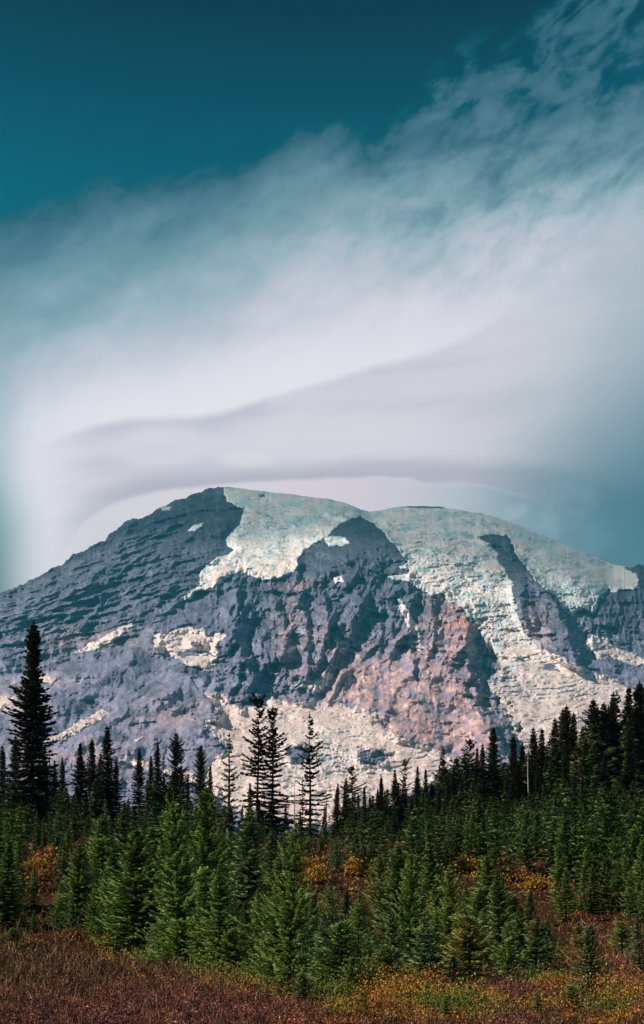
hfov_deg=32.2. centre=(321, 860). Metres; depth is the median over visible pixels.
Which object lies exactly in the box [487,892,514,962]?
young fir
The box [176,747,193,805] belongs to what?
ragged hemlock
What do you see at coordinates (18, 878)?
young fir
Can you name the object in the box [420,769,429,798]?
old fir
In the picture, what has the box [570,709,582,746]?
dead snag
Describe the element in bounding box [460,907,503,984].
fir sapling
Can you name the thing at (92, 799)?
dark fir
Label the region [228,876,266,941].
young fir
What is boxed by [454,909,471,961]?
young fir
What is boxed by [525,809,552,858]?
young fir
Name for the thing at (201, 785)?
old fir
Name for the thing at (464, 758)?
dark fir
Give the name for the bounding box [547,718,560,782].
old fir
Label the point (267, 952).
young fir
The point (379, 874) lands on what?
young fir
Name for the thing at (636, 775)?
dark fir
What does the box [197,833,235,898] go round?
young fir
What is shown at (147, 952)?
huckleberry shrub
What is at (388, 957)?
fir sapling
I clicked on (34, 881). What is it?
young fir
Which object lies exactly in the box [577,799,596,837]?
young fir
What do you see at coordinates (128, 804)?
young fir
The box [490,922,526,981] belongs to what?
fir sapling
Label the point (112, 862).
young fir
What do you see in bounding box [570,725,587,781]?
dark fir
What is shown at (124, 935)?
young fir
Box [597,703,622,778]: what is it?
old fir
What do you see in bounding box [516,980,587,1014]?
huckleberry shrub
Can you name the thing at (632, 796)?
dark fir
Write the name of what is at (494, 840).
young fir
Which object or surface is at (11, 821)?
young fir
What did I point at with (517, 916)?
young fir
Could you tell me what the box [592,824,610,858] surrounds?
young fir
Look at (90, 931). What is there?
fir sapling
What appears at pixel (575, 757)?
dark fir
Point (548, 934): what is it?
fir sapling
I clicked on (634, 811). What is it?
young fir
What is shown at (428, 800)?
dark fir
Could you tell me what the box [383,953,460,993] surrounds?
huckleberry shrub
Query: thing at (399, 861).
young fir
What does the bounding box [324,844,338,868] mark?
young fir
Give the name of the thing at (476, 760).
dark fir
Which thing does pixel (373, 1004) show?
huckleberry shrub
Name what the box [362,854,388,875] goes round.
huckleberry shrub
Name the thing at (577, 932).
fir sapling
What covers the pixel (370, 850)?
young fir
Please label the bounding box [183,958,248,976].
huckleberry shrub
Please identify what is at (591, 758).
dark fir
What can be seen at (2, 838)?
young fir
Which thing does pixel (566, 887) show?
young fir
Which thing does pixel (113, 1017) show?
heath
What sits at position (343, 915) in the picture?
young fir
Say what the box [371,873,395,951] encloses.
young fir
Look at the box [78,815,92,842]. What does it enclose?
dark fir
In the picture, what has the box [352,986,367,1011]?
fir sapling
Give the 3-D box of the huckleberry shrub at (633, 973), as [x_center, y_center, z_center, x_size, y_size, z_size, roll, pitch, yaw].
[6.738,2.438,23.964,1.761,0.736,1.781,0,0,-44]
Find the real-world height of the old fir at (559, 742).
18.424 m
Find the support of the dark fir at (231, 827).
on the ground at (342, 880)
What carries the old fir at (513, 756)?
on the ground at (342, 880)
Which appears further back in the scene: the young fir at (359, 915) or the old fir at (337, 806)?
the old fir at (337, 806)
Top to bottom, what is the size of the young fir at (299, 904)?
3.462 m
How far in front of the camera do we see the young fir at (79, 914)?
50.73 m
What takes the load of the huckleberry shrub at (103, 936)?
on the ground at (342, 880)
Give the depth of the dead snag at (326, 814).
113.96 m
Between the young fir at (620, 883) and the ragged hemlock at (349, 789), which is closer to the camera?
the young fir at (620, 883)
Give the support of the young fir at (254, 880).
on the ground at (342, 880)
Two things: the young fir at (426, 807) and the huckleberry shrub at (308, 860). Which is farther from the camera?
the young fir at (426, 807)
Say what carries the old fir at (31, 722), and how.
on the ground at (342, 880)
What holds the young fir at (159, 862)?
on the ground at (342, 880)
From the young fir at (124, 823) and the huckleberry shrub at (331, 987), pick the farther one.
the young fir at (124, 823)
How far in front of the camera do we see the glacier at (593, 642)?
4933.62 m
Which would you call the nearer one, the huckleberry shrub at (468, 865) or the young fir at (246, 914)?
the young fir at (246, 914)
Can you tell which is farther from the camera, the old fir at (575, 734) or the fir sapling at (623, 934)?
the old fir at (575, 734)
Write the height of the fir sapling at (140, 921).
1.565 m
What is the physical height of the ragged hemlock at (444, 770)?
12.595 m
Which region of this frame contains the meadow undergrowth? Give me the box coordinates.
[0,832,642,904]
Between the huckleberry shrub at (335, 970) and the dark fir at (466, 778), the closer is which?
the huckleberry shrub at (335, 970)
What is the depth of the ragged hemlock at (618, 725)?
157.60 m
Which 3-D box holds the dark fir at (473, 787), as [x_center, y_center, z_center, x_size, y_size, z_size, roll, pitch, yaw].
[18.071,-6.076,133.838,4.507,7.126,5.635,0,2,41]
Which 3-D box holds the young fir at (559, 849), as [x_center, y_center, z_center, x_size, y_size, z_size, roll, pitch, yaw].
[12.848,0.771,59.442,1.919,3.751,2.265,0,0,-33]
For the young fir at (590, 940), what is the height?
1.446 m
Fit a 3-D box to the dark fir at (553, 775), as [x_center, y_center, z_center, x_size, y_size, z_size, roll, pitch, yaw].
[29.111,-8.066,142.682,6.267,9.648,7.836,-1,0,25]
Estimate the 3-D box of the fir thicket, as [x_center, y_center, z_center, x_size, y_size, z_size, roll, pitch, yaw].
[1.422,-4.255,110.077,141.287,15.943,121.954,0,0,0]
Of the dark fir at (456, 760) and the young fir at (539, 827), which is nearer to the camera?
the young fir at (539, 827)
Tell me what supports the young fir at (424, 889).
on the ground at (342, 880)
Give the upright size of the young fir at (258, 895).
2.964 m
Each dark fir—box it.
[28,801,42,836]
[33,827,42,850]
[42,828,47,848]
[49,825,54,845]
[54,837,58,856]
[61,787,77,825]
[68,786,83,832]
[69,794,77,833]
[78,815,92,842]
[80,779,112,838]
[80,791,93,831]
[86,801,99,838]
[95,786,121,818]
[136,780,156,835]
[137,780,164,825]
[139,802,152,830]
[156,773,189,840]
[160,778,165,812]
[167,788,171,805]
[175,787,192,818]
[193,799,198,838]
[221,805,230,834]
[230,804,235,837]
[238,804,243,832]
[259,822,267,845]
[274,825,279,846]
[283,808,289,839]
[317,823,334,846]
[319,806,329,839]
[328,825,336,844]
[329,792,337,834]
[368,795,371,823]
[368,796,374,817]
[373,778,389,833]
[384,788,404,831]
[388,814,397,838]
[396,797,405,838]
[398,793,425,829]
[402,797,416,838]
[419,792,434,828]
[420,788,429,820]
[428,761,451,812]
[429,783,435,820]
[432,796,442,831]
[434,787,441,815]
[441,757,470,811]
[441,776,453,808]
[442,791,449,810]
[451,782,468,821]
[455,752,477,796]
[461,781,487,825]
[462,791,484,835]
[463,773,470,805]
[470,748,479,785]
[498,761,509,805]
[500,780,510,814]
[507,767,519,822]
[511,763,526,805]
[518,752,535,821]
[527,763,542,822]
[539,737,563,798]
[539,761,561,805]
[539,780,548,823]
[540,756,550,798]
[543,739,550,761]
[549,778,578,827]
[557,743,582,791]
[557,744,572,810]
[560,722,618,797]
[569,722,611,771]
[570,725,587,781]
[571,777,578,813]
[575,776,588,810]
[576,738,593,795]
[576,746,595,807]
[587,766,600,823]
[589,764,600,796]
[591,747,601,788]
[592,782,609,823]
[595,753,614,794]
[609,718,643,796]
[613,746,643,804]
[614,776,623,815]
[618,729,643,808]
[620,781,642,815]
[636,734,643,802]
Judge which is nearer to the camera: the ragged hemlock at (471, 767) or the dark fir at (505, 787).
the dark fir at (505, 787)
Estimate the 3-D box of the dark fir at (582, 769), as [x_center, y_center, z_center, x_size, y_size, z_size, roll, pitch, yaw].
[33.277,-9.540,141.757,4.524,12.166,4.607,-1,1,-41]
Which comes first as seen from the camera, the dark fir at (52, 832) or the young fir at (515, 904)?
the young fir at (515, 904)
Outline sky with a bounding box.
[0,0,643,592]
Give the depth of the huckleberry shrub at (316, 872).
65.74 m
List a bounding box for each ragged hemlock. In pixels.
[159,752,168,803]
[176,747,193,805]
[230,692,302,835]
[241,706,305,836]
[282,713,331,841]
[295,776,310,838]
[330,766,366,832]
[390,759,413,826]
[432,747,456,816]
[449,738,492,821]
[603,691,626,765]
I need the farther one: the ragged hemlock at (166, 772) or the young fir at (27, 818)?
the ragged hemlock at (166, 772)
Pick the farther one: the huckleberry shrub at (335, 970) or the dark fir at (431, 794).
the dark fir at (431, 794)
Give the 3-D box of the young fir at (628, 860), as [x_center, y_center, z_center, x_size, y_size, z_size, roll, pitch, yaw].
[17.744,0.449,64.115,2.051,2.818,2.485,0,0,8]
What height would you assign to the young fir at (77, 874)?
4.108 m
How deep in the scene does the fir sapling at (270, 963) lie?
23.98 m
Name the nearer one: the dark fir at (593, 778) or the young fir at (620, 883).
the young fir at (620, 883)
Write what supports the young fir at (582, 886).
on the ground at (342, 880)
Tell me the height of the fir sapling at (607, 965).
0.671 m
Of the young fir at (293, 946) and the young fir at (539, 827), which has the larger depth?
the young fir at (539, 827)
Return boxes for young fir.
[0,793,6,843]
[0,815,32,914]
[0,840,34,929]
[0,868,30,929]
[0,869,11,923]
[1,809,30,856]
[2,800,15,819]
[6,857,27,913]
[9,809,28,855]
[14,839,31,892]
[21,803,35,845]
[24,867,44,907]
[28,909,41,932]
[30,811,41,846]
[41,817,46,837]
[41,843,114,932]
[44,880,67,924]
[48,809,71,853]
[51,845,62,869]
[51,881,75,927]
[52,878,101,925]
[57,844,71,874]
[59,829,75,857]
[59,893,80,934]
[63,813,128,888]
[64,811,84,843]
[67,840,93,906]
[75,853,133,936]
[77,827,194,953]
[79,873,158,950]
[81,852,97,914]
[81,887,107,933]
[88,821,96,838]
[88,837,101,869]
[90,857,101,892]
[98,802,135,882]
[99,871,112,915]
[104,801,114,838]
[120,922,128,944]
[122,841,165,944]
[122,852,148,934]
[124,794,216,963]
[125,893,139,934]
[126,797,138,831]
[127,813,141,836]
[138,832,194,905]
[143,815,169,851]
[144,806,159,854]
[148,849,190,953]
[154,787,237,928]
[154,849,165,889]
[159,865,181,915]
[162,850,201,939]
[176,874,217,956]
[178,803,196,854]
[180,880,213,961]
[191,861,247,969]
[191,900,211,954]
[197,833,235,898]
[203,864,253,968]
[210,808,281,953]
[219,854,318,981]
[222,895,255,967]
[225,821,342,994]
[225,839,236,861]
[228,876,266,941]
[238,909,249,955]
[241,901,261,960]
[244,900,274,969]
[245,880,265,963]
[245,895,264,954]
[249,900,299,973]
[250,863,268,902]
[256,848,267,863]
[257,831,288,894]
[261,878,280,920]
[278,829,298,874]
[280,914,308,977]
[291,925,318,987]
[293,898,319,972]
[296,885,319,946]
[302,918,336,985]
[306,839,312,854]
[307,914,331,981]
[310,885,322,926]
[313,902,345,952]
[317,882,351,930]
[318,838,325,856]
[322,838,348,874]
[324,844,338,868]
[329,887,357,952]
[342,890,377,968]
[342,904,375,963]
[344,832,369,869]
[345,817,357,850]
[352,843,431,962]
[353,900,385,940]
[355,855,389,924]
[355,918,367,962]
[359,836,365,855]
[360,843,375,865]
[360,847,370,870]
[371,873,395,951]
[372,866,415,948]
[376,849,448,968]
[378,887,419,950]
[399,809,421,854]
[412,852,422,911]
[414,830,455,926]
[415,890,432,933]
[416,908,428,951]
[417,873,429,918]
[418,819,441,868]
[419,863,478,971]
[419,919,451,968]
[420,800,438,839]
[420,884,453,947]
[430,869,455,912]
[435,841,457,869]
[438,883,456,958]
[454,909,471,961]
[457,814,468,852]
[457,821,482,862]
[458,885,472,917]
[462,900,478,961]
[462,912,498,973]
[463,793,490,850]
[463,807,470,840]
[464,851,522,941]
[467,875,515,916]
[470,818,498,854]
[470,828,482,855]
[472,886,487,926]
[476,869,530,970]
[486,812,508,861]
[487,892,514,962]
[504,800,549,873]
[505,805,514,842]
[505,893,534,943]
[507,815,523,855]
[511,908,530,965]
[513,905,540,970]
[523,888,542,927]
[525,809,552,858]
[537,792,566,864]
[538,816,548,848]
[540,843,586,908]
[542,845,562,871]
[543,814,585,874]
[550,871,580,922]
[554,825,600,880]
[559,922,617,999]
[572,816,605,874]
[572,851,624,912]
[574,869,591,910]
[575,845,598,891]
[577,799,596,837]
[580,865,609,914]
[583,840,606,884]
[586,802,604,845]
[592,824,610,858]
[596,869,625,901]
[598,833,640,885]
[604,862,633,913]
[612,869,643,920]
[616,841,625,872]
[617,845,638,891]
[622,800,643,853]
[622,819,631,852]
[622,915,643,971]
[624,826,641,857]
[625,838,643,900]
[629,806,643,859]
[630,880,643,922]
[630,882,643,914]
[631,849,642,879]
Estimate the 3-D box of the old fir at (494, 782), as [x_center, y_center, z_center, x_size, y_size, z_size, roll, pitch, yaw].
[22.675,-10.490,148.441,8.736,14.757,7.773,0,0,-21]
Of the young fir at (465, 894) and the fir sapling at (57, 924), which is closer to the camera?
the fir sapling at (57, 924)
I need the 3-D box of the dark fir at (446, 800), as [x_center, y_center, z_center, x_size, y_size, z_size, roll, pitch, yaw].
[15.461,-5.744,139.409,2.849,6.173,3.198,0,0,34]
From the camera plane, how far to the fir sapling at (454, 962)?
21.96 m
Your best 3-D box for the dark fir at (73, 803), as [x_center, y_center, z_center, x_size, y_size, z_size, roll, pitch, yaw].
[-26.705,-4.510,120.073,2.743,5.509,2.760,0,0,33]
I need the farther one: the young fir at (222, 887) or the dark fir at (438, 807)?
the dark fir at (438, 807)
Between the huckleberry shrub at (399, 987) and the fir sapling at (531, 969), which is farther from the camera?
the fir sapling at (531, 969)
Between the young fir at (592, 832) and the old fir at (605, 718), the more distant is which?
the old fir at (605, 718)
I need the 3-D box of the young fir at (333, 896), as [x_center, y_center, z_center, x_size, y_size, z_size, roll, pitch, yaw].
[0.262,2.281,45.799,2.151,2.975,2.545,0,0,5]
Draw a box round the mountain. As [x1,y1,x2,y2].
[0,487,643,837]
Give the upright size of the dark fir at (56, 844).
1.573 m
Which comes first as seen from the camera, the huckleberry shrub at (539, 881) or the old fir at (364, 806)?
the huckleberry shrub at (539, 881)
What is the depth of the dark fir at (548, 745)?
171.25 m
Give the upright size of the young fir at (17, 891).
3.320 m
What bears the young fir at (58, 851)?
on the ground at (342, 880)
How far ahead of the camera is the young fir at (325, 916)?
23.98 m
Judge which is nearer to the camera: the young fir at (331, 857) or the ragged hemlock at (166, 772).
the young fir at (331, 857)
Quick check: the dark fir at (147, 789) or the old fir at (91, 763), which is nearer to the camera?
the dark fir at (147, 789)
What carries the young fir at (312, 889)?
on the ground at (342, 880)
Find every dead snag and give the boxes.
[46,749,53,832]
[292,788,295,843]
[325,793,326,843]
[523,758,529,812]
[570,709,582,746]
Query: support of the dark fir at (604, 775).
on the ground at (342, 880)
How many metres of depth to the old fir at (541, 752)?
155.81 m
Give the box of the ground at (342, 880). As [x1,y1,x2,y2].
[0,838,643,1023]
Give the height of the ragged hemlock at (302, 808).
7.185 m
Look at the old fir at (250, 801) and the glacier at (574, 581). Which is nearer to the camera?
the old fir at (250, 801)
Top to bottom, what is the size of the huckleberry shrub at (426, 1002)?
0.744 m
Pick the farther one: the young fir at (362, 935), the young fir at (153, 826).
the young fir at (153, 826)
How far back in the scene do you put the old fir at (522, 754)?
154.85 m
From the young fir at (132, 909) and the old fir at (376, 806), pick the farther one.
the old fir at (376, 806)
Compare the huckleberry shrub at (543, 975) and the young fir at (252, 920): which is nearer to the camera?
the huckleberry shrub at (543, 975)
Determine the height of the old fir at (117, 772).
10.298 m
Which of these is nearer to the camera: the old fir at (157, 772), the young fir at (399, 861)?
the young fir at (399, 861)
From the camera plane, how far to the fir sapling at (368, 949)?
24.03 m
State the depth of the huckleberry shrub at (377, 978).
20.41 m
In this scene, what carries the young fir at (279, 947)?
on the ground at (342, 880)
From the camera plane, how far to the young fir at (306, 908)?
44.54 m
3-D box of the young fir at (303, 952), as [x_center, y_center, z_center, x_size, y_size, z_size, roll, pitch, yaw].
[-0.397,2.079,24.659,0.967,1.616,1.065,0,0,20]
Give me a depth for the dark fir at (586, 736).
153.13 m
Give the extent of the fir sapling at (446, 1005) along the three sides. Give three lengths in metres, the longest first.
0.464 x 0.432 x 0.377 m
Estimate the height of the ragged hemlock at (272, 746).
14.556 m
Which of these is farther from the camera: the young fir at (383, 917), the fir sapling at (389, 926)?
the young fir at (383, 917)
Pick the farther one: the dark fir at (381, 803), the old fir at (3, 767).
the dark fir at (381, 803)
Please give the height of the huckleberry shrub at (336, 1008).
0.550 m
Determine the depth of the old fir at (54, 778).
139.76 m
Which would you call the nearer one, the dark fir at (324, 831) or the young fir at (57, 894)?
the young fir at (57, 894)
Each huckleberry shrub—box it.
[15,933,48,949]
[23,853,51,870]
[24,863,57,880]
[29,844,57,860]
[55,922,95,940]
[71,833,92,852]
[84,931,102,942]
[93,933,119,946]
[120,942,145,953]
[132,939,172,961]
[175,945,212,972]
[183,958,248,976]
[211,962,262,983]
[238,961,286,979]
[255,967,298,994]
[297,970,359,1000]
[298,853,320,870]
[300,856,332,882]
[308,946,401,992]
[315,986,376,1019]
[320,981,415,1019]
[340,955,412,995]
[342,852,363,874]
[352,968,449,1003]
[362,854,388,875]
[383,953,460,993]
[391,971,482,1014]
[394,958,418,977]
[420,973,515,1009]
[428,976,499,1015]
[455,989,530,1023]
[456,855,481,869]
[457,957,508,979]
[507,865,534,880]
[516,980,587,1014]
[520,958,582,987]
[522,871,550,887]
[523,961,585,993]
[541,937,588,963]
[577,982,643,1014]
[580,962,643,1001]
[583,936,622,958]
[599,957,643,988]
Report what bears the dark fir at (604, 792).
on the ground at (342, 880)
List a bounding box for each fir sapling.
[0,927,35,952]
[50,917,63,933]
[84,920,98,942]
[132,919,147,947]
[135,917,213,966]
[135,920,174,955]
[196,928,261,969]
[258,956,285,983]
[281,919,399,990]
[283,972,320,1002]
[336,976,342,993]
[337,956,373,995]
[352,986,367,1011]
[362,929,381,976]
[362,944,410,977]
[372,912,416,979]
[390,919,449,983]
[412,912,461,981]
[418,981,431,1000]
[422,914,532,984]
[434,941,450,971]
[436,996,455,1019]
[441,956,468,986]
[459,974,468,990]
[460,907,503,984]
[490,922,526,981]
[501,914,562,975]
[508,972,524,983]
[527,963,535,977]
[530,993,550,1018]
[537,916,566,971]
[556,938,565,954]
[557,984,586,1010]
[567,921,596,959]
[599,920,642,955]
[601,958,610,976]
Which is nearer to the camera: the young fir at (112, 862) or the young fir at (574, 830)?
the young fir at (112, 862)
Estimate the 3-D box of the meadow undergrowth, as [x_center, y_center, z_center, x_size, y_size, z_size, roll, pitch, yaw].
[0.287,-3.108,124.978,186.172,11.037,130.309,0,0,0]
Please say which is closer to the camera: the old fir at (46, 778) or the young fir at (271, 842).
the young fir at (271, 842)
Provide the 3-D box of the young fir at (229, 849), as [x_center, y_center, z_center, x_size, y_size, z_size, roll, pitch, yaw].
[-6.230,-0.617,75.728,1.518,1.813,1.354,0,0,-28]
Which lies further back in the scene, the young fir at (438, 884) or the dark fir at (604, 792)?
the dark fir at (604, 792)
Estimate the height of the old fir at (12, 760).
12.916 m
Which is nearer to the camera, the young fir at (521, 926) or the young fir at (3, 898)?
the young fir at (521, 926)
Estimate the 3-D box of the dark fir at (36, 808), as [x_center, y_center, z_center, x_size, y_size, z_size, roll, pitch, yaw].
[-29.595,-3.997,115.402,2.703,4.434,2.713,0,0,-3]
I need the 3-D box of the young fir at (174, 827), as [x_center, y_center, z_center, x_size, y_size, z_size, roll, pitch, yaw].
[-4.972,0.769,36.046,3.582,5.926,4.289,-1,2,45]
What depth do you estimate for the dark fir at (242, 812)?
125.27 m
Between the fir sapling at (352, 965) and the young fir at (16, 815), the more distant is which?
the young fir at (16, 815)
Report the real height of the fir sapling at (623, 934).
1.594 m
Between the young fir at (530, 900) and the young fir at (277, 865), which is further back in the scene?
the young fir at (530, 900)
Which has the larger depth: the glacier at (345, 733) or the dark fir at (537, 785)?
the glacier at (345, 733)
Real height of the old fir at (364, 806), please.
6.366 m
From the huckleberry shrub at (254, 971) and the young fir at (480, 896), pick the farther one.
the young fir at (480, 896)
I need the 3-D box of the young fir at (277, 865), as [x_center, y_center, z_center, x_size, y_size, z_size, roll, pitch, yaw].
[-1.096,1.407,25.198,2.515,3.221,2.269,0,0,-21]
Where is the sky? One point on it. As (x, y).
(367, 255)
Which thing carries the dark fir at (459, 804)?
on the ground at (342, 880)
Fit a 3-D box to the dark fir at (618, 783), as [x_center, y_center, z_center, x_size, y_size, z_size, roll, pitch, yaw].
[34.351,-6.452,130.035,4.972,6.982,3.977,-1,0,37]
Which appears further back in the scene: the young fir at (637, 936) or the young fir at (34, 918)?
the young fir at (34, 918)
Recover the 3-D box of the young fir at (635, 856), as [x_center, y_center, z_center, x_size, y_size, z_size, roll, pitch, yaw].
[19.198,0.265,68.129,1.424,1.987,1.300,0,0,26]
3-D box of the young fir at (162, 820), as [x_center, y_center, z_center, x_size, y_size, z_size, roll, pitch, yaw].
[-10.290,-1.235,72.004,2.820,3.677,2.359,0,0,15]
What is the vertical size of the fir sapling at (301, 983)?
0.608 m
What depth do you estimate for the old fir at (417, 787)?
149.84 m
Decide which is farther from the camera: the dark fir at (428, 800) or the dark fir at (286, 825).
the dark fir at (428, 800)
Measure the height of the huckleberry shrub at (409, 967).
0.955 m
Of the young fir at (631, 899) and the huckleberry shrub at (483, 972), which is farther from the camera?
the young fir at (631, 899)
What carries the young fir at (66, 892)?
on the ground at (342, 880)
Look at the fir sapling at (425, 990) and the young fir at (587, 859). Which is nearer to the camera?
the fir sapling at (425, 990)
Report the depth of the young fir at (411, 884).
30.93 m
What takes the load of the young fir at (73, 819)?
on the ground at (342, 880)
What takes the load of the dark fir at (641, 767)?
on the ground at (342, 880)
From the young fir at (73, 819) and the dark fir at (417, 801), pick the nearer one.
the young fir at (73, 819)
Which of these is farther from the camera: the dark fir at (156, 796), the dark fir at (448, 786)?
the dark fir at (448, 786)
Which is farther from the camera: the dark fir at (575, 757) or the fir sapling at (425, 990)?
the dark fir at (575, 757)
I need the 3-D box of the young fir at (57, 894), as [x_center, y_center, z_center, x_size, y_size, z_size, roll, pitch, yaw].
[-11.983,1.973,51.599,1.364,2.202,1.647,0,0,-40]
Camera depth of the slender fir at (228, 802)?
83.91 m
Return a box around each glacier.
[184,487,364,599]
[195,665,452,828]
[365,506,643,765]
[507,521,638,616]
[583,635,643,666]
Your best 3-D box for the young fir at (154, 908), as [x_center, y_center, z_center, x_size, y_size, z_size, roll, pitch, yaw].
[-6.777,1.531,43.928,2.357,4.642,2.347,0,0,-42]
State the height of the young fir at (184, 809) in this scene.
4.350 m
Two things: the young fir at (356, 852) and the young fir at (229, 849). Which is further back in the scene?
the young fir at (229, 849)
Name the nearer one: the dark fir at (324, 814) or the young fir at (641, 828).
the young fir at (641, 828)
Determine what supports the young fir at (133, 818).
on the ground at (342, 880)
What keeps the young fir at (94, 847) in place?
on the ground at (342, 880)
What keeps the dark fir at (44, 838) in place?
on the ground at (342, 880)
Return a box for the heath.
[0,896,643,1023]
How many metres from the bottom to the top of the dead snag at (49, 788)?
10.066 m
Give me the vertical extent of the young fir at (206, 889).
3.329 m
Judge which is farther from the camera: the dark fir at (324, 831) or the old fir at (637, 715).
the old fir at (637, 715)
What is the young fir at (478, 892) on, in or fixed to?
on the ground at (342, 880)
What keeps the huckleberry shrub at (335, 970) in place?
on the ground at (342, 880)
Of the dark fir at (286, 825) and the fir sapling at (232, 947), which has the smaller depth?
the fir sapling at (232, 947)
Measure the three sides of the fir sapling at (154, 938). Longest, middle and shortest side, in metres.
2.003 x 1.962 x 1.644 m
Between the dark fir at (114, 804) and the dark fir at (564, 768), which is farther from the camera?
the dark fir at (564, 768)
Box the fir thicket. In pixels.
[0,782,643,884]
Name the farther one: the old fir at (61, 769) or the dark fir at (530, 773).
the dark fir at (530, 773)
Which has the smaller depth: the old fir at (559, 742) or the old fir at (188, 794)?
the old fir at (188, 794)
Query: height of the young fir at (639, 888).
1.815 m
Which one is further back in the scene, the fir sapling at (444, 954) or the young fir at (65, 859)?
the young fir at (65, 859)
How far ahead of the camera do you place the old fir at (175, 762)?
129.81 m
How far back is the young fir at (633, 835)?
74.23 m
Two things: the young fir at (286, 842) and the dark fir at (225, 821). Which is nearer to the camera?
the young fir at (286, 842)
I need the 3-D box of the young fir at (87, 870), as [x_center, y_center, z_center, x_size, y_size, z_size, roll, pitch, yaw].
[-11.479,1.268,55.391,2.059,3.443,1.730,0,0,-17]
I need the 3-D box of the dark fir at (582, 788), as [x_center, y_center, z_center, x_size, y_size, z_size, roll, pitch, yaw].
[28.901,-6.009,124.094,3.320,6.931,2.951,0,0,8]
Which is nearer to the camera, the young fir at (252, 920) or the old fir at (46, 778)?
the young fir at (252, 920)
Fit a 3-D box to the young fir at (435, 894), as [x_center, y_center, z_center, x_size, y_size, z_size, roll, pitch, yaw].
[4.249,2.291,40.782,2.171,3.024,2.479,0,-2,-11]
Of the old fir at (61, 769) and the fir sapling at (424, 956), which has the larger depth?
the old fir at (61, 769)
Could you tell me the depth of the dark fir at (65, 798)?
127.39 m
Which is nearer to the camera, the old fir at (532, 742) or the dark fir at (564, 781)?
the dark fir at (564, 781)
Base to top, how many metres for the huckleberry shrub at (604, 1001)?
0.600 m
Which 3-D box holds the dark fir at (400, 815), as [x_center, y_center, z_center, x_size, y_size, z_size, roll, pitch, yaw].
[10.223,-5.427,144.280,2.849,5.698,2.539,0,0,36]
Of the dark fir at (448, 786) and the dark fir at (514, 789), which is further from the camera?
the dark fir at (448, 786)
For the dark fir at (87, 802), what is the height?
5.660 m
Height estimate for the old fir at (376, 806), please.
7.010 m
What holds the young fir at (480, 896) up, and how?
on the ground at (342, 880)
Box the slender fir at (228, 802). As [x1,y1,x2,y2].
[213,732,249,856]
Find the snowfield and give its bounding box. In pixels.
[0,506,421,782]
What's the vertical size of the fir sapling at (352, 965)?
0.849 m
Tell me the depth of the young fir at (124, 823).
62.74 m
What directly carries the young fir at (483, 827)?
on the ground at (342, 880)
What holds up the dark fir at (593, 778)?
on the ground at (342, 880)
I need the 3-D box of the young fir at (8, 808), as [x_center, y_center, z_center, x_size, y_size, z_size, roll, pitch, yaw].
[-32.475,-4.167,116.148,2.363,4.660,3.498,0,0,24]
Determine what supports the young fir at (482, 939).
on the ground at (342, 880)
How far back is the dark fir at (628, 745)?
142.79 m
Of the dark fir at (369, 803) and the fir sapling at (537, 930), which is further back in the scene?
the dark fir at (369, 803)
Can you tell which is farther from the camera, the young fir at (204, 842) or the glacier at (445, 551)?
the glacier at (445, 551)
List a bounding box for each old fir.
[0,618,71,835]
[0,735,29,817]
[0,745,11,818]
[40,759,53,826]
[51,759,58,815]
[55,757,67,802]
[67,742,95,829]
[82,739,101,818]
[91,726,128,835]
[96,752,105,801]
[112,759,124,818]
[127,747,146,829]
[141,756,153,820]
[149,741,166,834]
[157,733,195,817]
[181,746,225,830]
[185,779,191,816]
[199,766,218,835]
[237,783,260,851]
[330,785,343,837]
[336,778,350,838]
[352,787,372,838]
[371,789,380,831]
[389,770,404,830]
[408,766,423,825]
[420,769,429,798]
[442,768,462,805]
[470,743,489,809]
[471,726,510,822]
[500,734,523,803]
[519,744,529,796]
[526,726,543,792]
[530,729,551,816]
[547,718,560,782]
[548,704,580,786]
[551,709,572,774]
[568,712,580,755]
[571,699,620,779]
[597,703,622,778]
[606,691,621,772]
[609,686,636,783]
[614,680,643,798]
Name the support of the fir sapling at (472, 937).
on the ground at (342, 880)
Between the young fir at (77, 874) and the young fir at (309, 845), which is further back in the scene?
the young fir at (309, 845)
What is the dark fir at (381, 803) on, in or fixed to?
on the ground at (342, 880)
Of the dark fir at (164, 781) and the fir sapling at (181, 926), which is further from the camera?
the dark fir at (164, 781)
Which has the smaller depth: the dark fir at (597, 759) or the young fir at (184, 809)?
the young fir at (184, 809)
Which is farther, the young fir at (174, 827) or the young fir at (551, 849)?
the young fir at (551, 849)
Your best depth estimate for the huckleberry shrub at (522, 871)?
67.74 m
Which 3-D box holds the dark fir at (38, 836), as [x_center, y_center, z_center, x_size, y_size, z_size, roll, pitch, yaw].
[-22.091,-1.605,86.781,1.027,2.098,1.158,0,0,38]
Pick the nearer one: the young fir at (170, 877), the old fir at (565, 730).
the young fir at (170, 877)
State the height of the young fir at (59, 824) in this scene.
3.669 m
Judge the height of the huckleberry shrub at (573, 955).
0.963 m
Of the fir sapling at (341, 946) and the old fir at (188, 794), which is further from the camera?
the old fir at (188, 794)
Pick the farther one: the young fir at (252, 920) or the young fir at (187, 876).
the young fir at (187, 876)
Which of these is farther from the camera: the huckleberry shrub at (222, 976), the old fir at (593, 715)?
the old fir at (593, 715)
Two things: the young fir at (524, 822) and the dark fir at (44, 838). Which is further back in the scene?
the dark fir at (44, 838)

